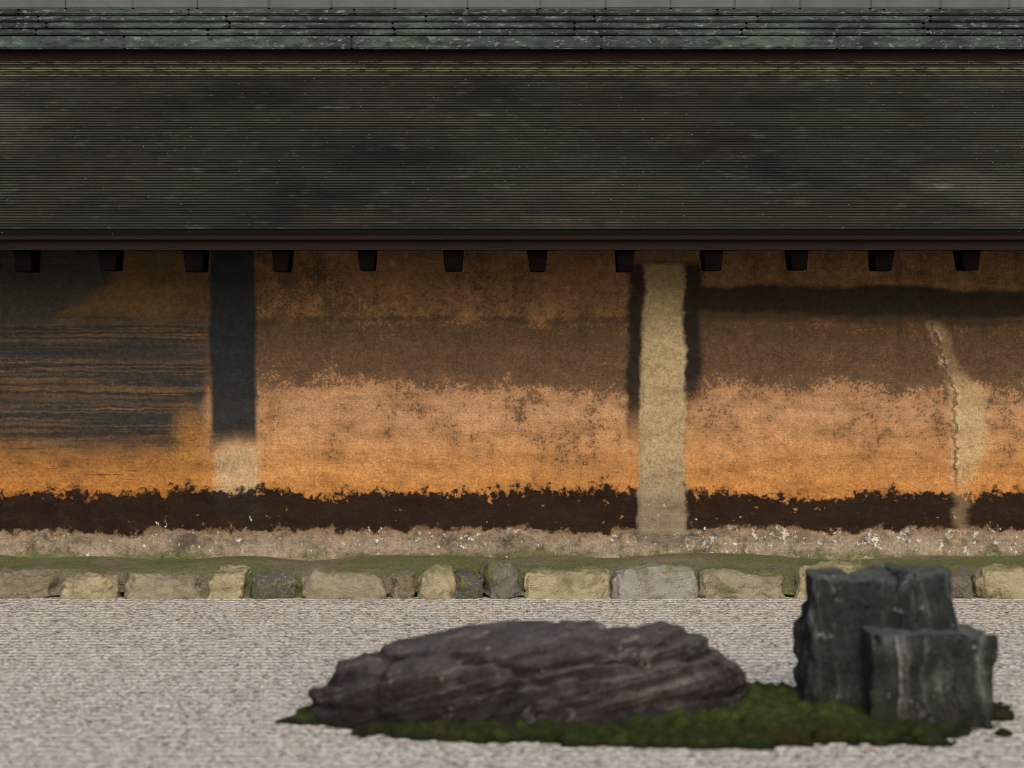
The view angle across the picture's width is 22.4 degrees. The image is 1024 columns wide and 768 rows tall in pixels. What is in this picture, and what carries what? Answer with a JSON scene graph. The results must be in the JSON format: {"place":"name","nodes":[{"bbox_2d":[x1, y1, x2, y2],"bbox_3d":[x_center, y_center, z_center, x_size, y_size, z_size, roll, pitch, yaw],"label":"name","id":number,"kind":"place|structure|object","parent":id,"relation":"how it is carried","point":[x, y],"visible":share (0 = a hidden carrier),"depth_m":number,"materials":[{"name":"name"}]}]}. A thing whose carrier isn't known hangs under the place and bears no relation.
{"place":"outdoors","nodes":[
{"label":"outdoors","id":0,"kind":"place"},
{"bbox_2d":[0,592,1023,767],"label":"gravel ground","id":1,"kind":"structure","parent":0,"point":[121,681],"depth_m":9.55,"materials":[{"name":"grey gravel"}]},
{"bbox_2d":[0,565,60,598],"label":"kerb stone","id":2,"kind":"object","parent":1,"relation":"on","point":[37,581],"visible":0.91,"depth_m":12.07,"materials":[{"name":"beige stone"}]},
{"bbox_2d":[60,572,121,598],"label":"kerb stone","id":3,"kind":"object","parent":1,"relation":"on","point":[89,585],"visible":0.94,"depth_m":12.04,"materials":[{"name":"beige stone"}]},
{"bbox_2d":[124,571,202,599],"bbox_3d":[-1.631,0.953,12.162,0.376,0.152,0.309,1,2,0],"label":"kerb stone","id":4,"kind":"object","parent":1,"relation":"on","point":[157,586],"visible":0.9,"depth_m":12.03,"materials":[{"name":"beige stone"}]},
{"bbox_2d":[208,564,250,598],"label":"kerb stone","id":5,"kind":"object","parent":1,"relation":"on","point":[228,582],"visible":0.91,"depth_m":12.04,"materials":[{"name":"beige stone"}]},
{"bbox_2d":[249,570,296,598],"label":"kerb stone","id":6,"kind":"object","parent":1,"relation":"on","point":[268,584],"visible":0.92,"depth_m":12.05,"materials":[{"name":"grey stone"}]},
{"bbox_2d":[301,568,386,599],"bbox_3d":[-0.785,0.949,12.135,0.407,0.172,0.274,2,3,0],"label":"kerb stone","id":7,"kind":"object","parent":1,"relation":"on","point":[317,583],"visible":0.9,"depth_m":12.02,"materials":[{"name":"beige stone"}]},
{"bbox_2d":[388,570,416,598],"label":"kerb stone","id":8,"kind":"object","parent":1,"relation":"on","point":[404,586],"visible":0.98,"depth_m":12.06,"materials":[{"name":"beige stone"}]},
{"bbox_2d":[417,564,455,599],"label":"kerb stone","id":9,"kind":"object","parent":1,"relation":"on","point":[436,582],"visible":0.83,"depth_m":12.03,"materials":[{"name":"beige stone"}]},
{"bbox_2d":[454,569,483,598],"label":"kerb stone","id":10,"kind":"object","parent":1,"relation":"on","point":[469,584],"visible":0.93,"depth_m":12.05,"materials":[{"name":"grey stone"}]},
{"bbox_2d":[478,558,521,598],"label":"kerb stone","id":11,"kind":"object","parent":1,"relation":"on","point":[501,579],"visible":0.97,"depth_m":12.05,"materials":[{"name":"grey stone"}]},
{"bbox_2d":[0,553,1023,597],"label":"ground strip","id":12,"kind":"object","parent":1,"relation":"on","point":[383,567],"depth_m":12.49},
{"bbox_2d":[0,251,1023,560],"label":"clay wall","id":13,"kind":"structure","parent":12,"relation":"on","point":[836,405],"depth_m":12.76,"materials":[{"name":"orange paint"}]},
{"bbox_2d":[14,250,980,272],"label":"rafter ends","id":14,"kind":"object","parent":13,"relation":"attached to","point":[27,261],"visible":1,"depth_m":12.13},
{"bbox_2d":[0,235,1023,250],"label":"eave beam","id":15,"kind":"structure","parent":13,"relation":"on","point":[514,242],"depth_m":12.10,"materials":[{"name":"brown wood"}]},
{"bbox_2d":[0,229,1023,229],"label":"roof body","id":16,"kind":"structure","parent":15,"relation":"on","point":[511,229],"depth_m":12.08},
{"bbox_2d":[0,61,1023,234],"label":"roof shingles","id":17,"kind":"object","parent":16,"relation":"on","point":[511,144],"visible":1,"depth_m":12.43,"materials":[{"name":"grey wood"}]},
{"bbox_2d":[0,36,1023,49],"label":"roof ridge","id":18,"kind":"structure","parent":16,"relation":"on","point":[512,43],"depth_m":12.79,"materials":[{"name":"grey wood"}]},
{"bbox_2d":[0,35,1023,37],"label":"ridge bed","id":19,"kind":"object","parent":18,"relation":"on","point":[351,36],"visible":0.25,"depth_m":12.84,"materials":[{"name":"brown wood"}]},
{"bbox_2d":[0,29,1023,34],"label":"roof ridge","id":20,"kind":"structure","parent":19,"relation":"on","point":[511,32],"depth_m":12.82,"materials":[{"name":"tile"}]},
{"bbox_2d":[0,28,1023,31],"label":"ridge bed","id":21,"kind":"object","parent":20,"relation":"on","point":[394,29],"visible":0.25,"depth_m":12.84,"materials":[{"name":"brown tile"}]},
{"bbox_2d":[0,23,1023,27],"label":"ridge tiles","id":22,"kind":"object","parent":21,"relation":"on","point":[512,25],"visible":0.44,"depth_m":12.82,"materials":[{"name":"tile"}]},
{"bbox_2d":[0,21,1023,24],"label":"ridge bed","id":23,"kind":"object","parent":22,"relation":"on","point":[393,22],"visible":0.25,"depth_m":12.84,"materials":[{"name":"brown tile"}]},
{"bbox_2d":[0,16,1023,21],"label":"roof ridge","id":24,"kind":"structure","parent":23,"relation":"on","point":[495,18],"depth_m":12.83,"materials":[{"name":"tile"}]},
{"bbox_2d":[0,15,1023,17],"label":"ridge bed","id":25,"kind":"object","parent":24,"relation":"on","point":[757,16],"visible":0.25,"depth_m":12.84,"materials":[{"name":"grey tile"}]},
{"bbox_2d":[0,9,1023,14],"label":"roof ridge","id":26,"kind":"structure","parent":25,"relation":"on","point":[512,12],"depth_m":12.83,"materials":[{"name":"tile"}]},
{"bbox_2d":[0,0,1023,9],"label":"ridge cap","id":27,"kind":"object","parent":26,"relation":"on","point":[510,4],"visible":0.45,"depth_m":12.83,"materials":[{"name":"tile"}]},
{"bbox_2d":[304,620,748,730],"bbox_3d":[0.050,1.121,8.657,1.499,0.675,0.839,0,2,0],"label":"flat rock","id":28,"kind":"object","parent":1,"relation":"on","point":[512,672],"visible":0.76,"depth_m":8.38,"materials":[{"name":"grey stone"}]},
{"bbox_2d":[523,565,610,599],"bbox_3d":[0.278,0.955,12.178,0.448,0.206,0.330,-1,3,0],"label":"kerb stone","id":29,"kind":"object","parent":1,"relation":"on","point":[581,582],"visible":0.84,"depth_m":12.05,"materials":[{"name":"beige stone"}]},
{"bbox_2d":[276,680,1014,749],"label":"moss island","id":30,"kind":"structure","parent":1,"relation":"on","point":[766,716],"depth_m":8.21,"materials":[{"name":"green plant"}]},
{"bbox_2d":[610,562,699,599],"bbox_3d":[0.670,0.947,12.143,0.425,0.214,0.251,3,-1,0],"label":"kerb stone","id":31,"kind":"object","parent":1,"relation":"on","point":[650,580],"visible":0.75,"depth_m":12.04,"materials":[{"name":"grey stone"}]},
{"bbox_2d":[698,568,786,598],"bbox_3d":[1.077,0.962,12.158,0.420,0.194,0.276,2,-1,0],"label":"kerb stone","id":32,"kind":"object","parent":1,"relation":"on","point":[722,583],"visible":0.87,"depth_m":12.04,"materials":[{"name":"beige stone"}]},
{"bbox_2d":[789,559,866,598],"bbox_3d":[1.486,0.926,12.133,0.370,0.200,0.244,-3,3,0],"label":"kerb stone","id":33,"kind":"object","parent":1,"relation":"on","point":[844,566],"visible":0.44,"depth_m":12.09,"materials":[{"name":"beige stone"}]},
{"bbox_2d":[792,562,998,728],"bbox_3d":[1.260,0.922,8.646,0.649,0.609,0.547,0,2,0],"label":"upright rock","id":34,"kind":"object","parent":1,"relation":"on","point":[887,640],"visible":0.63,"depth_m":8.55,"materials":[{"name":"grey stone"}]},
{"bbox_2d":[944,564,973,598],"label":"kerb stone","id":35,"kind":"object","parent":1,"relation":"on","point":[961,580],"visible":0.4,"depth_m":12.06,"materials":[{"name":"grey stone"}]},
{"bbox_2d":[972,563,1023,598],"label":"kerb stone","id":36,"kind":"object","parent":1,"relation":"on","point":[997,581],"visible":0.84,"depth_m":12.03,"materials":[{"name":"beige stone"}]},
{"bbox_2d":[0,50,1023,60],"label":"ridge board","id":37,"kind":"object","parent":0,"point":[511,55],"visible":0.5,"depth_m":12.87,"materials":[{"name":"wood"}]}
]}

